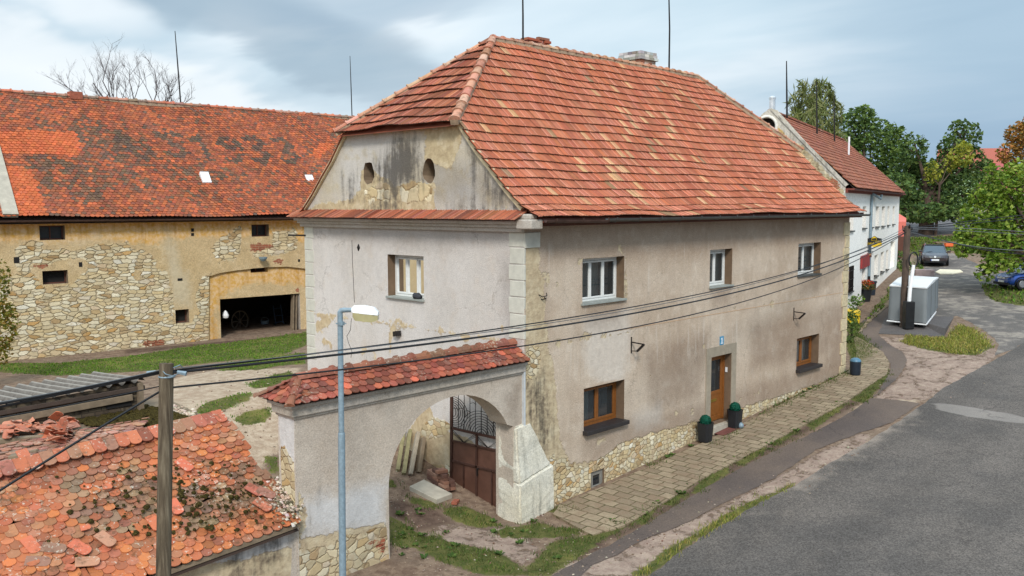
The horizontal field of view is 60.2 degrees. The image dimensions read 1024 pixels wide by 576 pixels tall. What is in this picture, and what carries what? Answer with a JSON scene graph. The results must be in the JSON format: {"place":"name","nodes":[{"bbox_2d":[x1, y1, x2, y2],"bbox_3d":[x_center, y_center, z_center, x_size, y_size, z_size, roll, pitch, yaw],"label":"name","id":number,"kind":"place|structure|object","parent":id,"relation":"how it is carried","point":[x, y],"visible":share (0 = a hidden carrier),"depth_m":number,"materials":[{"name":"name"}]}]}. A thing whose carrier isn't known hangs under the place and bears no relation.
{"place":"outdoors","nodes":[
{"label":"outdoors","id":0,"kind":"place"},
{"bbox_2d":[0,424,14,428],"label":"loose tile","id":1,"kind":"object","parent":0,"point":[3,426],"visible":1,"depth_m":18.70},
{"bbox_2d":[0,209,1023,575],"bbox_3d":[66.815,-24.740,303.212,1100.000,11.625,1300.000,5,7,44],"label":"ground","id":2,"kind":"structure","parent":0,"point":[934,371],"depth_m":23.82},
{"bbox_2d":[0,259,21,364],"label":"yellowing shrub","id":3,"kind":"object","parent":2,"relation":"on","point":[6,315],"visible":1,"depth_m":27.60,"materials":[{"name":"green plant"}]},
{"bbox_2d":[0,371,144,434],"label":"corrugated shed","id":4,"kind":"structure","parent":2,"relation":"on","point":[115,404],"depth_m":20.63,"materials":[{"name":"metal"}]},
{"bbox_2d":[0,398,197,469],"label":"ruined outbuilding","id":5,"kind":"structure","parent":2,"relation":"on","point":[135,419],"depth_m":19.18,"materials":[{"name":"stone"}]},
{"bbox_2d":[2,429,13,438],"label":"loose tile","id":6,"kind":"object","parent":5,"relation":"on","point":[6,435],"visible":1,"depth_m":18.26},
{"bbox_2d":[48,411,63,420],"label":"loose tile","id":7,"kind":"object","parent":5,"relation":"on","point":[56,415],"visible":0.97,"depth_m":19.18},
{"bbox_2d":[46,434,66,442],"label":"loose tile","id":8,"kind":"object","parent":5,"relation":"on","point":[49,436],"visible":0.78,"depth_m":17.92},
{"bbox_2d":[57,418,68,435],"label":"loose tile","id":9,"kind":"object","parent":5,"relation":"on","point":[62,423],"visible":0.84,"depth_m":18.14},
{"label":"loose tile","id":10,"kind":"object","parent":5,"relation":"on","visible":0},
{"bbox_2d":[2,419,21,424],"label":"loose tile","id":11,"kind":"object","parent":10,"relation":"on","point":[11,422],"visible":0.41,"depth_m":19.11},
{"bbox_2d":[41,34,194,102],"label":"bare tree","id":12,"kind":"object","parent":2,"relation":"on","point":[138,86],"visible":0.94,"depth_m":49.98,"materials":[{"name":"plant"}]},
{"bbox_2d":[0,409,300,575],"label":"tiled shed","id":13,"kind":"structure","parent":2,"relation":"on","point":[42,508],"depth_m":15.48,"materials":[{"name":"tile"}]},
{"bbox_2d":[15,448,30,457],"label":"loose tile","id":14,"kind":"object","parent":13,"relation":"on","point":[23,452],"visible":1,"depth_m":15.39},
{"bbox_2d":[19,535,40,553],"bbox_3d":[-7.587,4.048,13.948,0.330,0.203,0.191,3,6,30],"label":"loose tile","id":15,"kind":"object","parent":13,"relation":"on","point":[30,544],"visible":1,"depth_m":13.94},
{"bbox_2d":[24,556,50,565],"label":"loose tile","id":16,"kind":"object","parent":13,"relation":"on","point":[45,560],"visible":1,"depth_m":13.75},
{"bbox_2d":[40,542,66,553],"bbox_3d":[-7.278,4.120,14.032,0.366,0.165,0.175,-2,6,-17],"label":"loose tile","id":17,"kind":"object","parent":13,"relation":"on","point":[59,548],"visible":1,"depth_m":14.03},
{"bbox_2d":[64,563,75,570],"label":"loose tile","id":18,"kind":"object","parent":13,"relation":"on","point":[70,567],"visible":1,"depth_m":13.83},
{"bbox_2d":[67,538,91,554],"bbox_3d":[-6.936,4.159,14.198,0.347,0.200,0.186,1,5,10],"label":"loose tile","id":19,"kind":"object","parent":13,"relation":"on","point":[78,546],"visible":1,"depth_m":14.19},
{"bbox_2d":[79,524,90,530],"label":"loose tile","id":20,"kind":"object","parent":13,"relation":"on","point":[85,527],"visible":1,"depth_m":14.53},
{"bbox_2d":[75,556,99,566],"bbox_3d":[-6.739,4.335,14.024,0.367,0.140,0.174,-3,6,-28],"label":"loose tile","id":21,"kind":"object","parent":13,"relation":"on","point":[86,561],"visible":1,"depth_m":14.01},
{"bbox_2d":[93,530,115,546],"bbox_3d":[-6.659,4.106,14.488,0.337,0.205,0.188,2,6,19],"label":"loose tile","id":22,"kind":"object","parent":13,"relation":"on","point":[105,538],"visible":1,"depth_m":14.48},
{"bbox_2d":[144,513,156,530],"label":"loose tile","id":23,"kind":"object","parent":13,"relation":"on","point":[151,520],"visible":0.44,"depth_m":15.08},
{"bbox_2d":[30,447,275,560],"bbox_3d":[-6.217,3.781,15.446,2.213,1.292,4.010,5,7,44],"label":"moss","id":24,"kind":"object","parent":13,"relation":"on","point":[181,495],"visible":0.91,"depth_m":15.71,"materials":[{"name":"plant"}]},
{"bbox_2d":[172,498,183,513],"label":"loose tile","id":25,"kind":"object","parent":13,"relation":"on","point":[177,507],"visible":0.88,"depth_m":15.50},
{"bbox_2d":[174,457,193,470],"bbox_3d":[-6.074,3.269,16.393,0.336,0.205,0.187,2,6,21],"label":"loose tile","id":26,"kind":"object","parent":13,"relation":"on","point":[183,463],"visible":1,"depth_m":16.38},
{"bbox_2d":[244,482,261,495],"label":"loose tile","id":27,"kind":"object","parent":13,"relation":"on","point":[251,487],"visible":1,"depth_m":16.42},
{"bbox_2d":[252,497,271,511],"bbox_3d":[-4.569,3.963,16.195,0.340,0.204,0.185,1,6,17],"label":"loose tile","id":28,"kind":"object","parent":13,"relation":"on","point":[262,504],"visible":1,"depth_m":16.18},
{"bbox_2d":[258,472,302,527],"bbox_3d":[-4.219,3.924,16.536,0.779,0.730,1.248,-4,7,-35],"label":"mortar rubble","id":29,"kind":"object","parent":13,"relation":"on","point":[286,501],"visible":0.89,"depth_m":16.43,"materials":[{"name":"stone"}]},
{"bbox_2d":[255,486,275,498],"bbox_3d":[-4.582,3.806,16.465,0.351,0.196,0.184,0,5,5],"label":"loose tile","id":30,"kind":"object","parent":29,"relation":"on","point":[265,492],"visible":1,"depth_m":16.45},
{"bbox_2d":[0,331,307,470],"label":"grass","id":31,"kind":"structure","parent":2,"relation":"on","point":[164,355],"depth_m":32.23,"materials":[{"name":"plant"}]},
{"bbox_2d":[146,363,186,575],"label":"utility pole","id":32,"kind":"object","parent":2,"relation":"on","point":[164,489],"visible":0.88,"depth_m":9.93,"materials":[{"name":"brown wood"}]},
{"bbox_2d":[0,391,158,491],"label":"cable","id":33,"kind":"object","parent":32,"relation":"attached to","point":[71,445],"visible":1,"depth_m":9.16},
{"bbox_2d":[0,373,158,407],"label":"cable","id":34,"kind":"object","parent":32,"relation":"attached to","point":[20,402],"visible":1,"depth_m":9.40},
{"bbox_2d":[0,371,158,404],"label":"cable","id":35,"kind":"object","parent":32,"relation":"attached to","point":[2,403],"visible":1,"depth_m":9.45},
{"bbox_2d":[0,386,158,417],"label":"cable","id":36,"kind":"object","parent":32,"relation":"attached to","point":[79,402],"visible":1,"depth_m":9.57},
{"bbox_2d":[0,370,158,402],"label":"cable","id":37,"kind":"object","parent":32,"relation":"attached to","point":[70,389],"visible":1,"depth_m":9.38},
{"bbox_2d":[173,233,904,387],"bbox_3d":[7.033,-0.378,25.178,0.030,1.388,37.486,4,7,35],"label":"cable","id":38,"kind":"object","parent":32,"relation":"attached to","point":[487,350],"visible":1,"depth_m":14.26,"materials":[{"name":"rubber"}]},
{"bbox_2d":[173,231,904,370],"bbox_3d":[7.042,-0.659,25.165,0.030,1.007,37.467,4,7,35],"label":"cable","id":39,"kind":"object","parent":32,"relation":"attached to","point":[515,325],"visible":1,"depth_m":15.30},
{"bbox_2d":[173,232,905,373],"bbox_3d":[7.065,-0.559,25.171,0.041,1.128,37.493,4,7,35],"label":"cable","id":40,"kind":"object","parent":32,"relation":"attached to","point":[285,360],"visible":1,"depth_m":14.24,"materials":[{"name":"rubber"}]},
{"bbox_2d":[0,32,367,361],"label":"barn","id":41,"kind":"structure","parent":2,"relation":"on","point":[126,223],"depth_m":36.73,"materials":[{"name":"paint"}]},
{"bbox_2d":[39,225,62,239],"bbox_3d":[-17.551,-2.106,33.584,0.883,0.546,0.101,-5,7,-43],"label":"window","id":42,"kind":"structure","parent":41,"relation":"in","point":[54,232],"depth_m":33.61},
{"bbox_2d":[42,270,65,283],"bbox_3d":[-17.528,-0.429,33.758,0.888,0.512,0.102,-5,7,-43],"label":"window","id":43,"kind":"structure","parent":41,"relation":"in","point":[57,276],"depth_m":33.78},
{"bbox_2d":[175,309,186,322],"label":"window","id":44,"kind":"structure","parent":41,"relation":"in","point":[180,315],"depth_m":37.15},
{"bbox_2d":[231,310,248,328],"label":"cart wheel","id":45,"kind":"object","parent":41,"relation":"in","point":[239,319],"visible":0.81,"depth_m":41.31,"materials":[{"name":"brown wood"}]},
{"bbox_2d":[251,224,265,235],"bbox_3d":[-11.295,-2.554,39.169,0.826,0.527,0.098,-5,7,-43],"label":"window","id":46,"kind":"structure","parent":41,"relation":"in","point":[257,230],"depth_m":39.22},
{"bbox_2d":[273,305,285,324],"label":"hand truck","id":47,"kind":"object","parent":2,"relation":"on","point":[278,315],"visible":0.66,"depth_m":42.57,"materials":[{"name":"black metal"}]},
{"bbox_2d":[336,305,378,575],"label":"street lamp","id":48,"kind":"object","parent":2,"relation":"on","point":[364,313],"visible":1,"depth_m":15.25,"materials":[{"name":"metal"}]},
{"bbox_2d":[396,434,404,471],"bbox_3d":[-2.903,4.223,23.086,0.134,0.908,1.416,0,5,1],"label":"concrete post","id":49,"kind":"object","parent":2,"relation":"on","point":[399,457],"visible":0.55,"depth_m":22.85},
{"bbox_2d":[253,338,553,575],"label":"gate wall","id":50,"kind":"structure","parent":2,"relation":"on","point":[386,407],"depth_m":17.68,"materials":[{"name":"paint"}]},
{"bbox_2d":[450,395,495,506],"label":"metal gate","id":51,"kind":"structure","parent":50,"relation":"attached to","point":[472,468],"depth_m":21.85,"materials":[{"name":"metal"}]},
{"bbox_2d":[402,429,411,474],"bbox_3d":[-2.729,4.267,22.937,0.140,0.948,1.376,0,5,1],"label":"concrete post","id":52,"kind":"object","parent":2,"relation":"on","point":[406,453],"visible":1,"depth_m":22.84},
{"bbox_2d":[408,431,420,475],"bbox_3d":[-2.530,4.285,22.842,0.160,0.967,1.130,0,5,6],"label":"concrete post","id":53,"kind":"object","parent":2,"relation":"on","point":[413,454],"visible":1,"depth_m":22.77,"materials":[{"name":"concrete"}]},
{"bbox_2d":[415,437,425,472],"bbox_3d":[-2.361,4.330,22.879,0.174,0.852,0.778,1,5,8],"label":"concrete post","id":54,"kind":"object","parent":2,"relation":"on","point":[420,455],"visible":1,"depth_m":22.82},
{"bbox_2d":[410,480,451,503],"bbox_3d":[-2.001,4.984,21.547,0.932,0.329,0.598,4,7,37],"label":"concrete slab","id":55,"kind":"object","parent":2,"relation":"on","point":[425,489],"depth_m":21.43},
{"bbox_2d":[439,479,448,484],"bbox_3d":[-1.667,4.782,21.803,0.140,0.075,0.290,-3,6,-29],"label":"brick","id":56,"kind":"object","parent":2,"relation":"on","point":[444,482],"visible":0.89,"depth_m":21.71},
{"bbox_2d":[437,476,447,480],"bbox_3d":[-1.708,4.697,21.860,0.140,0.075,0.290,-4,7,-38],"label":"brick","id":57,"kind":"object","parent":56,"relation":"on","point":[442,479],"visible":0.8,"depth_m":21.76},
{"bbox_2d":[438,473,447,477],"bbox_3d":[-1.709,4.620,21.838,0.140,0.075,0.290,-3,6,-29],"label":"brick","id":58,"kind":"object","parent":57,"relation":"on","point":[443,475],"visible":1,"depth_m":21.74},
{"bbox_2d":[435,468,447,473],"bbox_3d":[-1.742,4.537,21.883,0.290,0.075,0.140,-4,6,-34],"label":"brick","id":59,"kind":"object","parent":58,"relation":"on","point":[441,471],"visible":1,"depth_m":21.83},
{"bbox_2d":[389,479,583,575],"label":"grass","id":60,"kind":"structure","parent":2,"relation":"on","point":[574,530],"depth_m":19.50,"materials":[{"name":"plant"}]},
{"bbox_2d":[286,0,870,504],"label":"farmhouse","id":61,"kind":"object","parent":2,"relation":"on","point":[492,182],"visible":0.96,"depth_m":24.34,"materials":[{"name":"paint"}]},
{"bbox_2d":[386,255,424,301],"bbox_3d":[-2.564,-0.319,23.701,1.600,1.210,0.890,5,7,44],"label":"window","id":62,"kind":"structure","parent":61,"relation":"in","point":[409,270],"depth_m":23.72,"materials":[{"name":"white paint"}]},
{"bbox_2d":[591,469,602,487],"bbox_3d":[2.159,4.968,22.936,0.085,0.522,0.541,5,7,44],"label":"window","id":63,"kind":"structure","parent":61,"relation":"in","point":[596,476],"depth_m":22.94,"materials":[{"name":"white glass"}]},
{"bbox_2d":[581,257,626,305],"bbox_3d":[2.073,-0.238,22.803,0.890,1.190,1.828,5,7,44],"label":"window","id":64,"kind":"structure","parent":61,"relation":"in","point":[598,274],"depth_m":22.90,"materials":[{"name":"white paint"}]},
{"bbox_2d":[583,381,629,435],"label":"window","id":65,"kind":"structure","parent":61,"relation":"in","point":[600,400],"depth_m":23.37,"materials":[{"name":"brown wood"}]},
{"bbox_2d":[709,249,733,288],"bbox_3d":[6.022,-0.628,26.852,0.890,1.190,1.365,5,7,44],"label":"window","id":66,"kind":"structure","parent":61,"relation":"in","point":[717,257],"depth_m":27.07,"materials":[{"name":"white paint"}]},
{"bbox_2d":[797,243,821,277],"bbox_3d":[10.080,-1.030,31.019,0.880,1.190,1.803,5,7,44],"label":"window","id":67,"kind":"structure","parent":61,"relation":"in","point":[805,251],"depth_m":31.44,"materials":[{"name":"white paint"}]},
{"bbox_2d":[796,335,822,372],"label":"window","id":68,"kind":"structure","parent":61,"relation":"in","point":[803,359],"depth_m":31.52,"materials":[{"name":"brown wood"}]},
{"bbox_2d":[192,349,989,575],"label":"pebbles","id":69,"kind":"object","parent":2,"relation":"on","point":[224,410],"visible":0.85,"depth_m":20.20,"materials":[{"name":"stone"}]},
{"bbox_2d":[395,372,844,558],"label":"weeds","id":70,"kind":"object","parent":2,"relation":"on","point":[452,554],"visible":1,"depth_m":19.93,"materials":[{"name":"green plant"}]},
{"bbox_2d":[525,369,894,575],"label":"grass","id":71,"kind":"structure","parent":2,"relation":"on","point":[643,516],"depth_m":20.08,"materials":[{"name":"plant"}]},
{"bbox_2d":[632,482,794,575],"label":"grass","id":72,"kind":"structure","parent":2,"relation":"on","point":[708,525],"depth_m":19.84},
{"bbox_2d":[644,321,878,468],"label":"grass","id":73,"kind":"structure","parent":2,"relation":"on","point":[859,335],"depth_m":35.43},
{"bbox_2d":[783,75,847,141],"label":"birch tree","id":74,"kind":"object","parent":2,"relation":"on","point":[799,111],"visible":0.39,"depth_m":91.65,"materials":[{"name":"green plant"}]},
{"bbox_2d":[760,61,905,308],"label":"white building","id":75,"kind":"structure","parent":2,"relation":"on","point":[848,171],"depth_m":48.19,"materials":[{"name":"paint"}]},
{"bbox_2d":[860,254,869,268],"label":"red board","id":76,"kind":"object","parent":75,"relation":"attached to","point":[864,261],"visible":0.93,"depth_m":47.41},
{"bbox_2d":[867,236,881,246],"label":"inn sign","id":77,"kind":"object","parent":75,"relation":"attached to","point":[873,239],"visible":0.81,"depth_m":48.80,"materials":[{"name":"yellow plastic"}]},
{"bbox_2d":[847,309,860,323],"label":"grit bin","id":78,"kind":"object","parent":2,"relation":"on","point":[855,311],"visible":0.35,"depth_m":41.80,"materials":[{"name":"yellow plastic"}]},
{"bbox_2d":[846,294,865,342],"bbox_3d":[14.622,1.333,38.019,1.200,2.208,0.803,-1,6,-14],"label":"leafy shrub","id":79,"kind":"object","parent":2,"relation":"on","point":[852,324],"visible":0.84,"depth_m":37.91,"materials":[{"name":"green plant"}]},
{"bbox_2d":[861,279,875,301],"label":"flower pot","id":80,"kind":"object","parent":2,"relation":"on","point":[866,291],"visible":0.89,"depth_m":47.87,"materials":[{"name":"black plastic"}]},
{"bbox_2d":[839,104,901,173],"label":"broadleaf tree","id":81,"kind":"object","parent":2,"relation":"on","point":[862,124],"visible":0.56,"depth_m":97.33,"materials":[{"name":"green plant"}]},
{"bbox_2d":[876,122,910,186],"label":"broadleaf tree","id":82,"kind":"object","parent":2,"relation":"on","point":[900,129],"visible":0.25,"depth_m":98.55,"materials":[{"name":"green plant"}]},
{"bbox_2d":[898,214,905,235],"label":"pink house","id":83,"kind":"structure","parent":2,"relation":"on","point":[902,220],"depth_m":74.06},
{"bbox_2d":[899,224,912,327],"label":"utility pole","id":84,"kind":"object","parent":2,"relation":"on","point":[905,266],"visible":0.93,"depth_m":40.20,"materials":[{"name":"brown wood"}]},
{"bbox_2d":[175,228,903,368],"bbox_3d":[7.034,-0.688,25.168,0.022,1.170,37.431,4,7,35],"label":"cable","id":85,"kind":"object","parent":84,"relation":"attached to","point":[495,330],"visible":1,"depth_m":14.57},
{"bbox_2d":[913,215,1021,227],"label":"cable","id":86,"kind":"object","parent":84,"relation":"attached to","point":[967,221],"visible":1,"depth_m":42.47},
{"bbox_2d":[911,231,1023,254],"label":"cable","id":87,"kind":"object","parent":84,"relation":"attached to","point":[967,246],"visible":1,"depth_m":41.82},
{"bbox_2d":[911,232,1023,250],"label":"cable","id":88,"kind":"object","parent":84,"relation":"attached to","point":[969,245],"visible":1,"depth_m":41.96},
{"bbox_2d":[913,218,1023,229],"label":"cable","id":89,"kind":"object","parent":84,"relation":"attached to","point":[968,223],"visible":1,"depth_m":42.56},
{"bbox_2d":[917,229,1023,234],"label":"cable","id":90,"kind":"object","parent":84,"relation":"attached to","point":[969,231],"visible":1,"depth_m":41.89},
{"bbox_2d":[897,251,923,267],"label":"hedge bush","id":91,"kind":"object","parent":2,"relation":"on","point":[900,261],"visible":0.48,"depth_m":63.88,"materials":[{"name":"green plant"}]},
{"bbox_2d":[879,315,953,336],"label":"platform","id":92,"kind":"structure","parent":2,"relation":"on","point":[937,326],"depth_m":39.81,"materials":[{"name":"concrete"}]},
{"bbox_2d":[902,252,918,328],"bbox_3d":[18.013,0.103,39.823,0.681,3.455,0.515,0,5,0],"label":"service riser","id":93,"kind":"object","parent":92,"relation":"on","point":[908,315],"visible":1,"depth_m":39.76,"materials":[{"name":"black plastic"}]},
{"bbox_2d":[887,276,938,324],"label":"covered trailer","id":94,"kind":"object","parent":92,"relation":"on","point":[924,297],"visible":0.83,"depth_m":40.58,"materials":[{"name":"grey plastic"}]},
{"bbox_2d":[865,235,1023,318],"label":"grass","id":95,"kind":"structure","parent":2,"relation":"on","point":[1002,291],"depth_m":51.80,"materials":[{"name":"plant"}]},
{"bbox_2d":[886,118,1003,234],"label":"spreading tree","id":96,"kind":"object","parent":2,"relation":"on","point":[921,204],"visible":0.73,"depth_m":83.97,"materials":[{"name":"green plant"}]},
{"bbox_2d":[896,323,994,354],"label":"grass","id":97,"kind":"structure","parent":2,"relation":"on","point":[969,345],"depth_m":37.14,"materials":[{"name":"plant"}]},
{"bbox_2d":[922,140,974,234],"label":"yellowing tree","id":98,"kind":"object","parent":2,"relation":"on","point":[957,161],"visible":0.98,"depth_m":82.76,"materials":[{"name":"green plant"}]},
{"bbox_2d":[903,158,998,205],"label":"broadleaf tree","id":99,"kind":"object","parent":2,"relation":"on","point":[989,161],"visible":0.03,"depth_m":119.70,"materials":[{"name":"green plant"}]},
{"bbox_2d":[937,148,1009,207],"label":"house","id":100,"kind":"structure","parent":2,"relation":"on","point":[989,153],"depth_m":155.40,"materials":[{"name":"red paint"}]},
{"bbox_2d":[952,157,1023,281],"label":"light green tree","id":101,"kind":"object","parent":2,"relation":"on","point":[1010,196],"visible":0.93,"depth_m":49.56,"materials":[{"name":"green plant"}]},
{"bbox_2d":[994,117,1023,211],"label":"chestnut tree","id":102,"kind":"object","parent":2,"relation":"on","point":[1016,145],"visible":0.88,"depth_m":111.63,"materials":[{"name":"orange plant"}]},
{"bbox_2d":[0,0,1023,183],"label":"sky","id":103,"kind":"structure","parent":0,"point":[923,66],"materials":[{"name":"blue"}]},
{"bbox_2d":[553,336,888,535],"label":"pavement","id":104,"kind":"structure","parent":0,"point":[598,508],"depth_m":24.37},
{"bbox_2d":[697,415,713,442],"bbox_3d":[5.667,4.097,25.912,0.425,0.810,0.425,5,7,44],"label":"planter","id":105,"kind":"object","parent":104,"relation":"on","point":[705,424],"visible":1,"depth_m":25.78,"materials":[{"name":"black plastic"}]},
{"bbox_2d":[714,425,745,435],"bbox_3d":[6.652,4.306,26.928,0.330,0.093,1.284,5,7,44],"label":"door mat","id":106,"kind":"object","parent":104,"relation":"on","point":[725,431],"depth_m":26.72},
{"bbox_2d":[727,402,742,428],"bbox_3d":[6.834,3.884,27.099,0.425,0.800,0.425,5,7,44],"label":"planter","id":107,"kind":"object","parent":106,"relation":"on","point":[734,413],"visible":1,"depth_m":26.96,"materials":[{"name":"black plastic"}]},
{"bbox_2d":[850,358,860,375],"bbox_3d":[12.744,2.901,32.809,0.410,0.640,0.410,5,7,44],"label":"litter bin","id":108,"kind":"object","parent":104,"relation":"on","point":[855,366],"visible":1,"depth_m":32.66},
{"bbox_2d":[552,307,919,575],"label":"path","id":109,"kind":"structure","parent":0,"point":[872,414],"depth_m":24.08,"materials":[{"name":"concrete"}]},
{"bbox_2d":[650,343,1023,575],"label":"road","id":110,"kind":"structure","parent":0,"point":[933,486],"depth_m":20.63,"materials":[{"name":"asphalt"}]},
{"bbox_2d":[859,272,910,332],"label":"pavement","id":111,"kind":"structure","parent":0,"point":[875,314],"depth_m":44.09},
{"bbox_2d":[897,236,903,257],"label":"board gate","id":112,"kind":"structure","parent":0,"point":[900,243],"depth_m":69.86,"materials":[{"name":"wood"}]},
{"bbox_2d":[909,256,919,271],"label":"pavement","id":113,"kind":"structure","parent":0,"point":[913,260],"depth_m":67.41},
{"bbox_2d":[906,217,1023,236],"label":"road","id":114,"kind":"structure","parent":0,"point":[941,231],"depth_m":90.81,"materials":[{"name":"asphalt"}]},
{"bbox_2d":[923,253,1023,354],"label":"side street","id":115,"kind":"structure","parent":0,"point":[962,294],"depth_m":45.30,"materials":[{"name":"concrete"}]},
{"bbox_2d":[914,269,934,275],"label":"concrete box","id":116,"kind":"object","parent":115,"relation":"on","point":[924,272],"visible":0.83,"depth_m":58.08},
{"bbox_2d":[918,243,950,265],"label":"parked car","id":117,"kind":"object","parent":115,"relation":"on","point":[933,253],"visible":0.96,"depth_m":64.83,"materials":[{"name":"grey paint"}]},
{"bbox_2d":[936,269,962,273],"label":"pale slab","id":118,"kind":"structure","parent":115,"relation":"on","point":[946,271],"depth_m":60.39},
{"bbox_2d":[993,264,1023,289],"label":"parked car","id":119,"kind":"object","parent":115,"relation":"on","point":[1015,278],"visible":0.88,"depth_m":50.55,"materials":[{"name":"blue paint"}]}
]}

